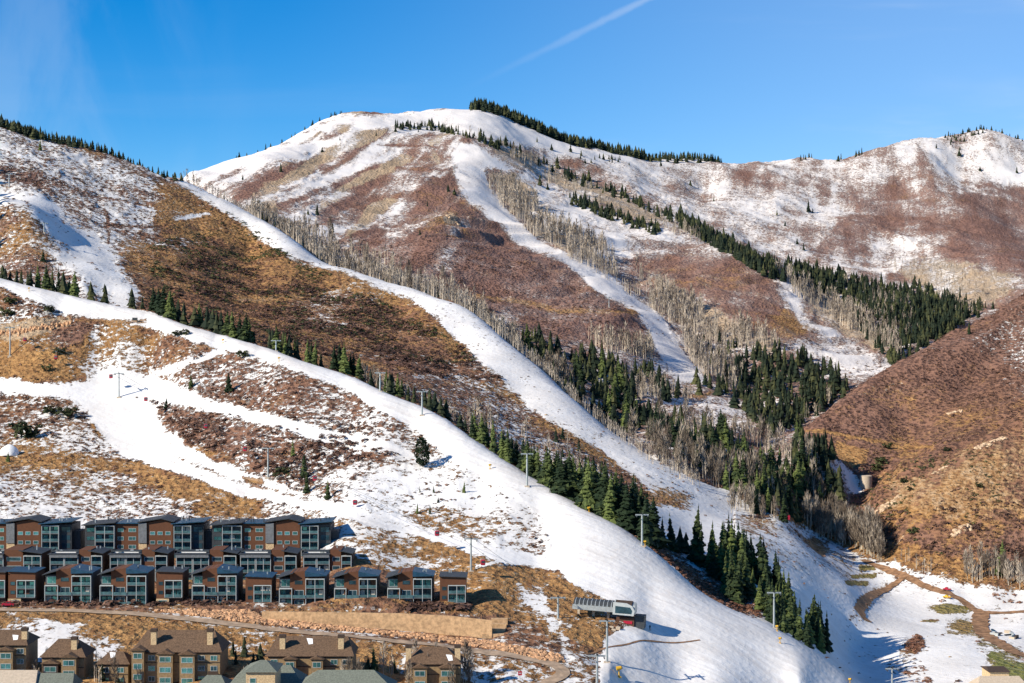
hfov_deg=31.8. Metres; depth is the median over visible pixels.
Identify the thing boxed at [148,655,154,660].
window
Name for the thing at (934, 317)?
conifer forest
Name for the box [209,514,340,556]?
condo block
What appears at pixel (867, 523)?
aspen tree
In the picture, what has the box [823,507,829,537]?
aspen tree
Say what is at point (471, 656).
aspen tree
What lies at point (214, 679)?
green roofed building
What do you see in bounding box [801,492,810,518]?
aspen tree
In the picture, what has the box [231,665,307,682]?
green roofed building
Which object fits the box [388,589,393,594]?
window
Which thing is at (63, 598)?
window
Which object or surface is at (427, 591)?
window
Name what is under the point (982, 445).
rock outcrop
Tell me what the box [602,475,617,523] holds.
conifer tree
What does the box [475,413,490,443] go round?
conifer tree
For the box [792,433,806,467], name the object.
conifer tree
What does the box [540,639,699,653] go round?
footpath
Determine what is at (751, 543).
conifer tree
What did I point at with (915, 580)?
dirt road
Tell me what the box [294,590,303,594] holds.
window
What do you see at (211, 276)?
dark brush
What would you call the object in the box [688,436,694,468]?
aspen tree
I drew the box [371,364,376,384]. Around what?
aspen tree
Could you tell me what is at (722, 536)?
conifer tree
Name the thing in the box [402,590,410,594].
window
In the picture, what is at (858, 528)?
aspen tree
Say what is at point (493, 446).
conifer tree
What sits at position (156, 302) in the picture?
conifer tree
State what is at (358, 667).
aspen tree
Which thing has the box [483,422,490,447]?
conifer tree
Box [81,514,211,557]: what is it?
condo block
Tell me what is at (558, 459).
conifer tree
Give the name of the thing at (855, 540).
aspen tree
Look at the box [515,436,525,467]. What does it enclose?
conifer tree
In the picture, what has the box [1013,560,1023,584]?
aspen tree
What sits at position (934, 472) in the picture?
rock outcrop
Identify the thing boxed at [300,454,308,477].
conifer tree
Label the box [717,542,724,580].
conifer tree
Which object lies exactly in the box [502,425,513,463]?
conifer tree
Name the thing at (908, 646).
red willow
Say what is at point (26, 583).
townhouse
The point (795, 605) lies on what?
conifer tree
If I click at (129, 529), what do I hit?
window
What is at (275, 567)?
window
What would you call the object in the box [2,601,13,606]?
car
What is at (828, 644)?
conifer tree
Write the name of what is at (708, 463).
aspen tree
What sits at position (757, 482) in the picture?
conifer tree
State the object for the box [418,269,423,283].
aspen tree
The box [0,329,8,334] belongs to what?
rock outcrop
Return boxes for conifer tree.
[35,263,41,288]
[40,250,45,261]
[40,265,54,290]
[41,269,46,288]
[54,267,60,291]
[68,272,79,297]
[148,284,156,310]
[151,286,161,311]
[155,284,166,315]
[163,291,176,318]
[171,293,177,320]
[188,376,193,388]
[197,304,202,325]
[220,310,229,334]
[223,373,233,392]
[228,312,236,338]
[236,316,241,338]
[237,313,249,341]
[246,318,256,342]
[271,325,282,351]
[282,330,286,353]
[290,441,295,455]
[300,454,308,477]
[302,471,309,493]
[304,338,310,362]
[309,340,312,363]
[311,340,318,365]
[324,481,331,499]
[328,344,338,371]
[336,345,340,371]
[338,344,352,375]
[349,354,352,373]
[351,352,356,375]
[354,355,365,382]
[370,649,378,671]
[383,369,387,392]
[395,373,401,397]
[399,379,404,397]
[413,436,430,465]
[468,413,476,438]
[473,409,478,437]
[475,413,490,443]
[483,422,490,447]
[488,421,498,452]
[497,428,503,459]
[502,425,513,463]
[510,435,518,463]
[514,439,519,464]
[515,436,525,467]
[519,438,529,471]
[524,322,533,348]
[524,444,536,478]
[532,446,536,469]
[532,446,541,479]
[536,447,551,484]
[544,446,554,488]
[549,457,569,495]
[550,450,557,482]
[553,451,559,475]
[553,451,579,497]
[564,456,578,501]
[571,455,578,495]
[572,353,579,375]
[573,365,579,386]
[574,455,586,504]
[574,456,595,511]
[577,357,587,384]
[577,461,582,480]
[579,457,598,492]
[591,462,608,516]
[591,463,597,488]
[593,464,608,515]
[595,470,601,492]
[597,348,607,377]
[598,473,618,520]
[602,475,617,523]
[604,387,611,417]
[610,370,620,406]
[611,358,625,391]
[613,469,619,485]
[613,472,618,490]
[614,480,623,518]
[615,482,637,530]
[616,374,622,400]
[619,391,631,423]
[619,472,625,493]
[620,399,630,428]
[622,385,632,404]
[628,474,639,532]
[633,494,642,535]
[634,477,640,513]
[635,493,658,548]
[637,483,643,504]
[647,406,660,439]
[648,497,671,549]
[661,516,665,537]
[666,513,679,552]
[669,417,676,446]
[672,431,684,456]
[686,504,700,562]
[693,424,696,444]
[694,522,705,568]
[703,543,710,572]
[707,522,716,553]
[707,528,717,561]
[707,546,722,579]
[709,425,718,450]
[715,408,722,431]
[717,415,726,439]
[717,541,725,580]
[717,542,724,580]
[719,453,730,482]
[719,522,724,550]
[719,546,735,594]
[719,551,727,587]
[721,417,733,450]
[722,462,730,489]
[722,541,735,571]
[723,529,727,549]
[724,551,734,596]
[725,554,746,604]
[726,514,730,539]
[728,518,738,563]
[729,453,741,491]
[732,549,736,565]
[735,454,749,492]
[735,523,740,549]
[735,553,743,573]
[736,529,744,563]
[740,432,748,452]
[740,550,751,577]
[742,439,747,455]
[742,556,754,599]
[743,529,753,570]
[744,538,751,570]
[747,462,755,495]
[749,532,756,558]
[750,568,756,596]
[751,534,772,584]
[751,545,756,566]
[752,488,760,514]
[754,471,761,495]
[754,578,764,609]
[758,441,762,463]
[759,464,773,496]
[760,472,766,498]
[761,448,767,468]
[761,562,771,593]
[761,576,764,609]
[762,538,771,568]
[763,578,770,616]
[764,572,770,599]
[764,579,780,624]
[765,487,773,512]
[767,445,778,471]
[767,463,774,491]
[769,455,773,469]
[769,550,781,589]
[773,465,779,492]
[773,563,781,586]
[774,586,779,604]
[776,448,782,465]
[776,568,781,590]
[778,590,796,635]
[778,591,789,633]
[779,494,788,522]
[780,465,794,496]
[780,571,786,593]
[782,584,786,608]
[784,573,793,607]
[784,578,789,600]
[786,462,791,488]
[786,483,793,505]
[792,419,799,437]
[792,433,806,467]
[792,458,805,499]
[792,600,803,640]
[793,446,800,470]
[793,490,803,520]
[793,591,796,619]
[798,427,801,448]
[801,461,808,486]
[802,609,816,644]
[802,616,814,648]
[804,593,826,642]
[806,456,811,483]
[808,599,817,631]
[811,438,816,457]
[813,616,822,644]
[814,449,819,472]
[815,471,821,492]
[816,620,825,653]
[817,482,821,504]
[818,601,823,633]
[824,612,833,652]
[825,475,831,499]
[995,538,1006,575]
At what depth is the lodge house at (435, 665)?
522.00 m
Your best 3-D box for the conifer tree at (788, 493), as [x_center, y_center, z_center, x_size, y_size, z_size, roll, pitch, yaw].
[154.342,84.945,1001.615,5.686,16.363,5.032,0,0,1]
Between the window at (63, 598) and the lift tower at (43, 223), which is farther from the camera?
the lift tower at (43, 223)
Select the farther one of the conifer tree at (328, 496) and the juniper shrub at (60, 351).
the juniper shrub at (60, 351)
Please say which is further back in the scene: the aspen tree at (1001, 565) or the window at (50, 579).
the aspen tree at (1001, 565)
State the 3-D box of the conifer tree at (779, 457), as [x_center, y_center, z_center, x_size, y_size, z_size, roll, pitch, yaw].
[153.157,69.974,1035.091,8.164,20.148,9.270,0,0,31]
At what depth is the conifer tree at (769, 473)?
977.23 m
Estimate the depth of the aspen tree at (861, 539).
988.12 m
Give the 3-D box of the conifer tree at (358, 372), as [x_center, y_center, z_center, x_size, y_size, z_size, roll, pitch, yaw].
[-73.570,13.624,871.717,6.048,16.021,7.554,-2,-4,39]
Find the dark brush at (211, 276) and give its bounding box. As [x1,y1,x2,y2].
[141,198,1001,554]
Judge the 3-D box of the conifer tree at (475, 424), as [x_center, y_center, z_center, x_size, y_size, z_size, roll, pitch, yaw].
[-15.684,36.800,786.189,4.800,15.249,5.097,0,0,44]
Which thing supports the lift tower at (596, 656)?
on the terrain
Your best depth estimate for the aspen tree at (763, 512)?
923.52 m
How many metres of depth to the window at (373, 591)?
600.00 m
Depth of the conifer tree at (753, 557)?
741.99 m
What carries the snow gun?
on the terrain
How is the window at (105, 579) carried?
in the townhouse at (124, 584)
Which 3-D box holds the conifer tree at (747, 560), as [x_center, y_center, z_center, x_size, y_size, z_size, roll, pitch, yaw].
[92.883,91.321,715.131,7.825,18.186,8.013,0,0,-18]
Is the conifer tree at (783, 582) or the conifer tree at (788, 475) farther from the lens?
the conifer tree at (788, 475)
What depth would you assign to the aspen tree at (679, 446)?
967.71 m
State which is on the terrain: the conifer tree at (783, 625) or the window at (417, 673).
the conifer tree at (783, 625)
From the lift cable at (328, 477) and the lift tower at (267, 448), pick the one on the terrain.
the lift tower at (267, 448)
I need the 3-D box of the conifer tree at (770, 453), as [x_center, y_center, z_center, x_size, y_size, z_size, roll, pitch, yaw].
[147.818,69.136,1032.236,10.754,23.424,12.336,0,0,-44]
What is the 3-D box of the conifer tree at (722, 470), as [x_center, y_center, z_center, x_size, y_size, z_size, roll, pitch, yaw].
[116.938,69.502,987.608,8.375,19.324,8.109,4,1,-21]
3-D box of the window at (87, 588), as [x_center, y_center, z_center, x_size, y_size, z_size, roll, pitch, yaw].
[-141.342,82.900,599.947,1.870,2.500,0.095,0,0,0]
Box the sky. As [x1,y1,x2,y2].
[0,0,1023,177]
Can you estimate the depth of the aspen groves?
1497.62 m
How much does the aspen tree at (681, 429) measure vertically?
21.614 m
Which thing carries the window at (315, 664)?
in the lodge house at (308, 655)
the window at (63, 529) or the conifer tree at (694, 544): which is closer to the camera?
the window at (63, 529)
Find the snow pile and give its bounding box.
[0,444,18,455]
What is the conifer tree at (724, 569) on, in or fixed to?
on the terrain
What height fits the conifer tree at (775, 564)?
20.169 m
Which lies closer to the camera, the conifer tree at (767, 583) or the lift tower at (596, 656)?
the lift tower at (596, 656)
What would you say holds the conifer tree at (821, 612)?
on the terrain
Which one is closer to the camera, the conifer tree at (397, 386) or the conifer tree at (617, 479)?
the conifer tree at (617, 479)
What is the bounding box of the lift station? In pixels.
[572,597,645,630]
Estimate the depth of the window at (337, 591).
600.00 m
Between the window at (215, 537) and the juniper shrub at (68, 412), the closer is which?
the window at (215, 537)
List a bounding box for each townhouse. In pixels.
[0,565,14,602]
[7,565,45,603]
[42,564,101,603]
[98,564,155,603]
[155,565,189,603]
[190,564,243,602]
[244,569,277,601]
[277,566,330,603]
[332,567,381,599]
[385,567,435,601]
[439,569,467,602]
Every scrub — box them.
[0,128,1023,681]
[0,250,1023,611]
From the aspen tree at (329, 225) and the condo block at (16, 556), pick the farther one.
the aspen tree at (329, 225)
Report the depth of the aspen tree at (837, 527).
1004.46 m
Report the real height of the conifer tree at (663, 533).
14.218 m
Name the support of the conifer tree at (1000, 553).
on the terrain
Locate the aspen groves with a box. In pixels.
[33,126,1018,682]
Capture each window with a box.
[0,653,10,658]
[0,664,10,668]
[7,557,20,560]
[17,648,23,653]
[17,659,23,663]
[44,667,55,671]
[46,586,51,591]
[47,576,55,583]
[60,587,69,591]
[60,597,69,601]
[61,527,69,531]
[61,535,69,539]
[61,543,69,547]
[63,660,73,665]
[73,586,78,591]
[79,577,84,581]
[79,586,84,591]
[79,596,84,600]
[81,557,89,560]
[85,586,89,591]
[87,528,94,531]
[87,536,94,539]
[102,576,110,583]
[103,667,108,672]
[116,587,124,591]
[116,597,124,601]
[117,667,123,672]
[128,528,135,531]
[128,545,135,548]
[128,586,133,591]
[133,653,141,658]
[133,664,141,668]
[133,674,141,679]
[134,586,139,591]
[140,586,144,591]
[144,557,153,560]
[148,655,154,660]
[148,666,154,670]
[148,676,154,680]
[159,657,170,661]
[159,667,170,672]
[159,678,170,682]
[181,657,192,662]
[181,668,192,672]
[181,678,192,682]
[193,527,201,531]
[193,535,201,539]
[193,543,201,547]
[193,586,198,591]
[194,576,202,583]
[198,655,204,660]
[198,666,204,670]
[207,587,215,591]
[210,655,216,660]
[210,666,216,670]
[212,557,221,560]
[214,528,221,531]
[214,536,221,539]
[219,586,224,591]
[225,586,229,591]
[230,577,235,581]
[230,586,235,591]
[250,678,255,682]
[274,557,282,560]
[274,566,282,569]
[280,589,285,594]
[281,579,289,586]
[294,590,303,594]
[294,600,303,603]
[313,589,317,594]
[313,662,320,667]
[318,580,323,584]
[318,589,323,594]
[320,527,328,531]
[320,535,328,539]
[320,543,328,547]
[331,659,336,664]
[332,557,339,560]
[335,589,339,594]
[336,579,343,586]
[349,590,356,594]
[371,589,375,594]
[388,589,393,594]
[389,579,397,586]
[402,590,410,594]
[414,589,419,594]
[415,671,424,675]
[425,580,430,584]
[425,589,430,594]
[441,671,453,675]
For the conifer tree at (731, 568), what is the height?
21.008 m
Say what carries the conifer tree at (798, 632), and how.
on the terrain
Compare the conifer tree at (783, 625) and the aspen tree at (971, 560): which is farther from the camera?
the aspen tree at (971, 560)
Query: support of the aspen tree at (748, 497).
on the terrain
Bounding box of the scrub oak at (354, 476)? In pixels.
[0,180,1023,559]
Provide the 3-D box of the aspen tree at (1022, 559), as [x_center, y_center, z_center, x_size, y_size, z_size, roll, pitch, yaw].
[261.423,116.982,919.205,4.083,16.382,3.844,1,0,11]
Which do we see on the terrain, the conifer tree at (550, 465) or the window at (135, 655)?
the conifer tree at (550, 465)
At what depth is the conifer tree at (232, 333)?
928.47 m
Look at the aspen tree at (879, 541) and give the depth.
974.40 m
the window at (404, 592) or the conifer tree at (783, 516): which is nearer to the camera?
the window at (404, 592)
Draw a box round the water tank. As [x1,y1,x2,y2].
[860,475,871,488]
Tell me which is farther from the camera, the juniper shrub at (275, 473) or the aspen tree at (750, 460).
the aspen tree at (750, 460)
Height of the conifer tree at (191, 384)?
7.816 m
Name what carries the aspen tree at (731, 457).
on the terrain
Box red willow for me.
[648,546,1021,682]
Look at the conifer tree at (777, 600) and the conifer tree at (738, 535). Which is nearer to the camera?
the conifer tree at (777, 600)
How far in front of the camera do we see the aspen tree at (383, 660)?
529.94 m
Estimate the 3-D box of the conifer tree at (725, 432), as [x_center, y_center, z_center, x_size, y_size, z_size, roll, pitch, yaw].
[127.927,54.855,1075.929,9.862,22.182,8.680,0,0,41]
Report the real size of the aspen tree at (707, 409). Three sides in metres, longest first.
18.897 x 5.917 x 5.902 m
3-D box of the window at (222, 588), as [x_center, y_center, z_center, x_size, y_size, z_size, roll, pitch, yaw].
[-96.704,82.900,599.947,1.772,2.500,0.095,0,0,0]
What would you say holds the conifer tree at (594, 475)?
on the terrain
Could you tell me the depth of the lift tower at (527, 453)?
724.07 m
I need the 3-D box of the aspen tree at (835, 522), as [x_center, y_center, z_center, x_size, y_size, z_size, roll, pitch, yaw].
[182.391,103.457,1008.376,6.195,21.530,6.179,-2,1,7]
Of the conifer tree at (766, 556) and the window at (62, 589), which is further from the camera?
the conifer tree at (766, 556)
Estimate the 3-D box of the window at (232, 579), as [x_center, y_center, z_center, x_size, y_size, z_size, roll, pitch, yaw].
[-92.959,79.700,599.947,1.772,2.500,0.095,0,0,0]
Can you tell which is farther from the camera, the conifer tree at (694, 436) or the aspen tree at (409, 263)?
the aspen tree at (409, 263)
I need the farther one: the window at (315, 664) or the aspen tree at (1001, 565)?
the aspen tree at (1001, 565)
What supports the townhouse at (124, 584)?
on the terrain
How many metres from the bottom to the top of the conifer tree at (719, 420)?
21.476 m
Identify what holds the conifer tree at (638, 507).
on the terrain
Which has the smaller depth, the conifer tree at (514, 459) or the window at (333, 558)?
the window at (333, 558)
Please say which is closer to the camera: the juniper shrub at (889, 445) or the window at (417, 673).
the window at (417, 673)
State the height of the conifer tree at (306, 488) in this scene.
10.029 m
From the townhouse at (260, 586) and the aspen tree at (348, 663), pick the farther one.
the townhouse at (260, 586)
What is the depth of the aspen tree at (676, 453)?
968.45 m
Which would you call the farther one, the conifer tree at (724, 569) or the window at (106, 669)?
the conifer tree at (724, 569)
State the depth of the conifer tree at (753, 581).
705.16 m
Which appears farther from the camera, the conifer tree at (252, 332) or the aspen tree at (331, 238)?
the aspen tree at (331, 238)
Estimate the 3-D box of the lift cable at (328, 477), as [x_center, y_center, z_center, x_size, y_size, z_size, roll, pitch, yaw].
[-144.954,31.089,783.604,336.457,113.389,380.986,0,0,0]
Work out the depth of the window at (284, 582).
600.15 m
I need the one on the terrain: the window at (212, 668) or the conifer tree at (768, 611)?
the conifer tree at (768, 611)
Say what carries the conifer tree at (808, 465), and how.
on the terrain
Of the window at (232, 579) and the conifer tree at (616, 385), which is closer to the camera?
the window at (232, 579)
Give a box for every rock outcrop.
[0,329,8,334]
[7,326,21,336]
[17,326,31,335]
[28,325,42,331]
[41,323,54,330]
[51,322,64,326]
[59,320,72,325]
[446,214,460,225]
[873,503,890,514]
[886,494,900,506]
[931,464,947,473]
[946,409,962,414]
[950,523,972,536]
[974,442,992,449]
[989,436,1007,441]
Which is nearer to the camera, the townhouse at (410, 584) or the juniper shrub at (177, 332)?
the townhouse at (410, 584)
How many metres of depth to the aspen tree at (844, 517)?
1004.68 m
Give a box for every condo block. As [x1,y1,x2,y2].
[0,514,84,549]
[0,545,51,579]
[48,546,111,571]
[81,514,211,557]
[108,546,175,580]
[174,546,242,579]
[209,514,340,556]
[238,545,301,581]
[301,545,355,570]
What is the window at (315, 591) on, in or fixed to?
in the townhouse at (305, 585)
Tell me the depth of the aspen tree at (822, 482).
1037.20 m
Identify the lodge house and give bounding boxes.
[0,627,39,669]
[40,636,95,678]
[97,651,131,682]
[130,628,229,682]
[266,634,358,674]
[405,644,462,682]
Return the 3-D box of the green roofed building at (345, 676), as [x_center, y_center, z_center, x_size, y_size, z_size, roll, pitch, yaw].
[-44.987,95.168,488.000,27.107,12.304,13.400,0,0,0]
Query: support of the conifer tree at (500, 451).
on the terrain
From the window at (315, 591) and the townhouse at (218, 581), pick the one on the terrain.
the townhouse at (218, 581)
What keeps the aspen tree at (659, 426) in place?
on the terrain
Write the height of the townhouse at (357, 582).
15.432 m
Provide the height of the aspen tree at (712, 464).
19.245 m
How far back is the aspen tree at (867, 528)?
983.06 m
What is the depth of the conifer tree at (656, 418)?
1055.86 m
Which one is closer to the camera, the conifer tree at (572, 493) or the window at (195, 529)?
the window at (195, 529)
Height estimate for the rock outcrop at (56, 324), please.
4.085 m
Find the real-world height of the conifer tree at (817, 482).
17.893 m
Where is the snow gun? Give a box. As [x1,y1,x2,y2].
[616,666,622,677]
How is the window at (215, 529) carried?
in the condo block at (297, 531)
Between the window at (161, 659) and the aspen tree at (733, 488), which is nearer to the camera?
the window at (161, 659)
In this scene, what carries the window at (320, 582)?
in the townhouse at (305, 585)
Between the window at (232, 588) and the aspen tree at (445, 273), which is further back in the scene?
the aspen tree at (445, 273)
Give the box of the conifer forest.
[0,97,1022,682]
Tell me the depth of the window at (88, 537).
667.88 m
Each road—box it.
[0,608,569,682]
[854,576,906,621]
[861,559,1023,613]
[970,610,1023,656]
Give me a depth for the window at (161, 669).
517.99 m
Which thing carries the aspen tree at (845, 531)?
on the terrain
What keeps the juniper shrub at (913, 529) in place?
on the terrain
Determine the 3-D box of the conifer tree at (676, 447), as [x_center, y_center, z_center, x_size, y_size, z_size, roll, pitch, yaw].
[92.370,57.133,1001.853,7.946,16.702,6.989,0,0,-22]
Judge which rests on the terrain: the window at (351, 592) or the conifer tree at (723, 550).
the conifer tree at (723, 550)
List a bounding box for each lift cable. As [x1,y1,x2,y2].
[0,326,565,602]
[3,324,572,601]
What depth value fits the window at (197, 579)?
600.15 m
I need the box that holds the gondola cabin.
[480,553,485,564]
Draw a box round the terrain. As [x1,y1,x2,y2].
[0,108,1023,682]
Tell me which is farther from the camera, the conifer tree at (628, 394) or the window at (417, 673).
the conifer tree at (628, 394)
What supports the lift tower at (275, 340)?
on the terrain
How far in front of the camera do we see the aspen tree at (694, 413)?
1109.96 m
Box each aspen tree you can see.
[110,654,119,682]
[302,212,307,229]
[325,229,336,256]
[326,217,333,237]
[339,659,344,669]
[343,657,352,669]
[346,249,352,268]
[354,657,363,669]
[362,244,368,262]
[362,362,368,380]
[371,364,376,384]
[378,640,386,673]
[388,264,393,282]
[403,656,412,682]
[405,259,411,274]
[407,266,413,287]
[412,638,419,652]
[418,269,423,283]
[439,263,447,284]
[447,272,456,289]
[447,664,454,682]
[461,640,472,677]
[465,658,472,677]
[465,662,472,682]
[466,644,474,674]
[481,411,487,424]
[555,349,561,364]
[559,353,566,383]
[566,363,573,382]
[627,405,637,434]
[645,418,652,444]
[649,417,656,443]
[650,430,657,451]
[653,419,664,448]
[653,430,663,458]
[655,394,664,414]
[657,432,666,462]
[663,422,672,448]
[663,436,667,457]
[663,438,672,457]
[674,434,683,467]
[674,436,682,469]
[679,421,685,439]
[681,425,686,449]
[682,396,688,422]
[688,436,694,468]
[689,443,700,473]
[690,411,698,428]
[695,435,702,459]
[697,432,705,456]
[703,403,709,421]
[704,445,717,481]
[705,455,712,480]
[709,455,715,482]
[713,460,721,487]
[716,441,725,452]
[717,447,726,482]
[720,460,727,477]
[727,447,734,464]
[727,454,733,482]
[727,485,735,512]
[730,483,736,507]
[732,411,737,439]
[736,448,743,463]
[738,480,744,498]
[744,417,751,441]
[745,457,752,473]
[746,458,754,481]
[746,480,753,509]
[746,485,752,508]
[750,484,754,507]
[752,448,757,466]
[752,450,761,466]
[758,414,766,438]
[759,494,765,522]
[771,496,778,516]
[772,428,780,451]
[780,473,787,490]
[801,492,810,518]
[803,435,809,456]
[804,495,809,515]
[807,457,817,477]
[813,501,820,523]
[814,506,819,528]
[817,510,826,538]
[818,478,825,497]
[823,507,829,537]
[827,492,833,505]
[829,507,834,532]
[832,510,840,542]
[835,507,842,542]
[835,514,844,540]
[837,517,845,545]
[842,512,847,544]
[842,515,848,543]
[846,509,852,542]
[847,510,854,542]
[847,517,852,544]
[848,519,858,547]
[850,513,857,544]
[854,513,865,549]
[855,518,862,545]
[859,520,864,547]
[860,519,868,553]
[862,520,871,549]
[864,522,872,555]
[867,523,875,556]
[868,522,877,557]
[869,523,877,550]
[875,518,883,536]
[875,526,882,559]
[875,530,883,560]
[877,530,886,560]
[963,549,968,574]
[963,550,970,579]
[967,543,973,566]
[967,554,977,582]
[977,540,983,569]
[981,550,987,576]
[983,546,989,570]
[992,543,998,571]
[998,555,1005,578]
[1000,550,1007,573]
[1002,558,1013,584]
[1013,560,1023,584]
[1021,558,1023,584]
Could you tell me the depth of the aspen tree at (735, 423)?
1131.65 m
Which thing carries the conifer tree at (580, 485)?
on the terrain
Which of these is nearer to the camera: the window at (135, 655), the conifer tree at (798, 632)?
the window at (135, 655)
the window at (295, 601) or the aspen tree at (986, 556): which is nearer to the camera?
the window at (295, 601)
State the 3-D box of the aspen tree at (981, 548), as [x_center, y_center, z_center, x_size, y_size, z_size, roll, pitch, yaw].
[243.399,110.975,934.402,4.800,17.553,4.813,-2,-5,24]
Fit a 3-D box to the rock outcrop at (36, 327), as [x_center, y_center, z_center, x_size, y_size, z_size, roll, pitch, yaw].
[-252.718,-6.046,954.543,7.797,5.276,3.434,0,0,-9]
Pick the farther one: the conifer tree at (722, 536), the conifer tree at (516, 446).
the conifer tree at (516, 446)
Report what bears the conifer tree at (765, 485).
on the terrain
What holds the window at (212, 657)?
in the lodge house at (172, 656)
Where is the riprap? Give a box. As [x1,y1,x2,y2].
[154,608,565,662]
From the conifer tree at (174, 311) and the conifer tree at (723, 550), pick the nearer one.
the conifer tree at (723, 550)
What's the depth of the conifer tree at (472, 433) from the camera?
777.79 m
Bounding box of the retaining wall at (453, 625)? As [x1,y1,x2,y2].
[262,611,491,637]
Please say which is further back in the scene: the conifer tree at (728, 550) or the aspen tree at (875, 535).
the aspen tree at (875, 535)
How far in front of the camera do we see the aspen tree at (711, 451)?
977.45 m
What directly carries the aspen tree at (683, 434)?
on the terrain
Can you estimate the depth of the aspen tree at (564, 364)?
1157.89 m
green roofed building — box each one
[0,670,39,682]
[37,673,82,682]
[199,675,231,682]
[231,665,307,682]
[244,660,283,682]
[299,670,396,682]
[969,676,1023,682]
[980,666,1009,675]
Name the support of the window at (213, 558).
in the condo block at (194, 559)
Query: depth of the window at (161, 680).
517.99 m
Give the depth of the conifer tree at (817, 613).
714.62 m
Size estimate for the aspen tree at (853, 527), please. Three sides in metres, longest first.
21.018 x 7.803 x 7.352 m
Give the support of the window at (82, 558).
in the condo block at (98, 556)
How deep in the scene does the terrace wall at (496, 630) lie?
577.20 m
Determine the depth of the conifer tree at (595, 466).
724.98 m
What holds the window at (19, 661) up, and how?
in the lodge house at (18, 647)
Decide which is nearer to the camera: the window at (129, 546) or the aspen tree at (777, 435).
the window at (129, 546)
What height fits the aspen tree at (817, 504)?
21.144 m
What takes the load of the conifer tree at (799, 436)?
on the terrain
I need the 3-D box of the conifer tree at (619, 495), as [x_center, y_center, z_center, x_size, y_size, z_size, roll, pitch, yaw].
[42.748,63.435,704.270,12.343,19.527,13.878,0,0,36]
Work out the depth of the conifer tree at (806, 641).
639.31 m
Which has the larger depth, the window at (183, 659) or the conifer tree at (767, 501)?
the conifer tree at (767, 501)
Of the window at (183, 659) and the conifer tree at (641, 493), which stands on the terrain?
the conifer tree at (641, 493)
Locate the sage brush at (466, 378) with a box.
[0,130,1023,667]
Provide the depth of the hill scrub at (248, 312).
1089.41 m
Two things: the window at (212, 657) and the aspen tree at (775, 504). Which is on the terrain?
the aspen tree at (775, 504)
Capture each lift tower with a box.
[4,327,15,357]
[39,222,47,233]
[113,373,124,397]
[262,447,273,478]
[271,338,280,351]
[375,370,384,391]
[416,389,427,415]
[464,536,477,571]
[521,451,532,487]
[550,595,565,619]
[589,652,604,682]
[599,619,614,662]
[635,512,648,547]
[767,591,780,628]
[885,667,898,682]
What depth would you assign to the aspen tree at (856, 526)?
992.60 m
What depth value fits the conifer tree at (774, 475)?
981.89 m
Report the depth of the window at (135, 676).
517.99 m
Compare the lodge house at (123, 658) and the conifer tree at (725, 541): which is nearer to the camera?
the lodge house at (123, 658)
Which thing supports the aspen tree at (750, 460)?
on the terrain
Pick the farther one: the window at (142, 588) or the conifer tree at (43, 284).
the conifer tree at (43, 284)
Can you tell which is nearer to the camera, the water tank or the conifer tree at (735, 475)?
the conifer tree at (735, 475)
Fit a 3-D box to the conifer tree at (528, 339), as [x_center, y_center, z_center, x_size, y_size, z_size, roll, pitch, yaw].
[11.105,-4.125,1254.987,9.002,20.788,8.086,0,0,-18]
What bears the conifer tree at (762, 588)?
on the terrain
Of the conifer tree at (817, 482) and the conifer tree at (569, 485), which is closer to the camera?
the conifer tree at (569, 485)
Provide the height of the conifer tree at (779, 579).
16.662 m
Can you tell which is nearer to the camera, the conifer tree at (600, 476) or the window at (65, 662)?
the window at (65, 662)
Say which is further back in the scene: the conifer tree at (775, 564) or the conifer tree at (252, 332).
the conifer tree at (252, 332)
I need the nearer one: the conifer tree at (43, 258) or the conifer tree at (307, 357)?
the conifer tree at (307, 357)
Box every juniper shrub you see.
[0,307,15,315]
[2,297,17,302]
[7,422,14,428]
[10,420,45,437]
[40,364,52,370]
[42,305,54,311]
[42,404,55,413]
[52,347,68,354]
[53,406,78,416]
[171,330,183,334]
[182,329,189,334]
[235,350,249,356]
[272,466,291,476]
[871,463,883,470]
[874,457,889,463]
[882,442,892,448]
[906,526,918,532]
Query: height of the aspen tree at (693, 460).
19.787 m
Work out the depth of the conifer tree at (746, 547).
739.68 m
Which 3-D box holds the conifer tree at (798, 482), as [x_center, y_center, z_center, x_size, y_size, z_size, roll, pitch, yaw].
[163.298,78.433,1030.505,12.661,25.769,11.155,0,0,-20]
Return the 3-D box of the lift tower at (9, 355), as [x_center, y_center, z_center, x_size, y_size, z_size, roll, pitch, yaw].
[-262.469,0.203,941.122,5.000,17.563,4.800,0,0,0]
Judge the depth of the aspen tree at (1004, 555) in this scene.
924.02 m
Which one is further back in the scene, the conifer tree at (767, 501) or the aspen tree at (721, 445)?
the aspen tree at (721, 445)
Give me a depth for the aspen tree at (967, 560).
928.92 m
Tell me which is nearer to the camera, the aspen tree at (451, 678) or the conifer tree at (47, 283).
the aspen tree at (451, 678)
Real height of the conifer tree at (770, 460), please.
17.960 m
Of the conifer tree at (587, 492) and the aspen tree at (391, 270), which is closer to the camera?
the conifer tree at (587, 492)
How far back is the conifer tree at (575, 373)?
1163.25 m
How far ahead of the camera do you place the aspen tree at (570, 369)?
1155.45 m
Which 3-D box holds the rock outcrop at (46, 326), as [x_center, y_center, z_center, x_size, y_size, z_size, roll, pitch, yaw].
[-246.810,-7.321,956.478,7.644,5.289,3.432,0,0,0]
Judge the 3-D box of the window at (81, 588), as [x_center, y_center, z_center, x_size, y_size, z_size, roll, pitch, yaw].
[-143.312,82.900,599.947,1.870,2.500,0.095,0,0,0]
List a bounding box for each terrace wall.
[482,633,503,638]
[491,618,507,624]
[492,623,505,627]
[492,628,504,632]
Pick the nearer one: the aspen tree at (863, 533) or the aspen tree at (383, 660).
the aspen tree at (383, 660)
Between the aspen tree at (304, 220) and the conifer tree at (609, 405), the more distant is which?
the aspen tree at (304, 220)

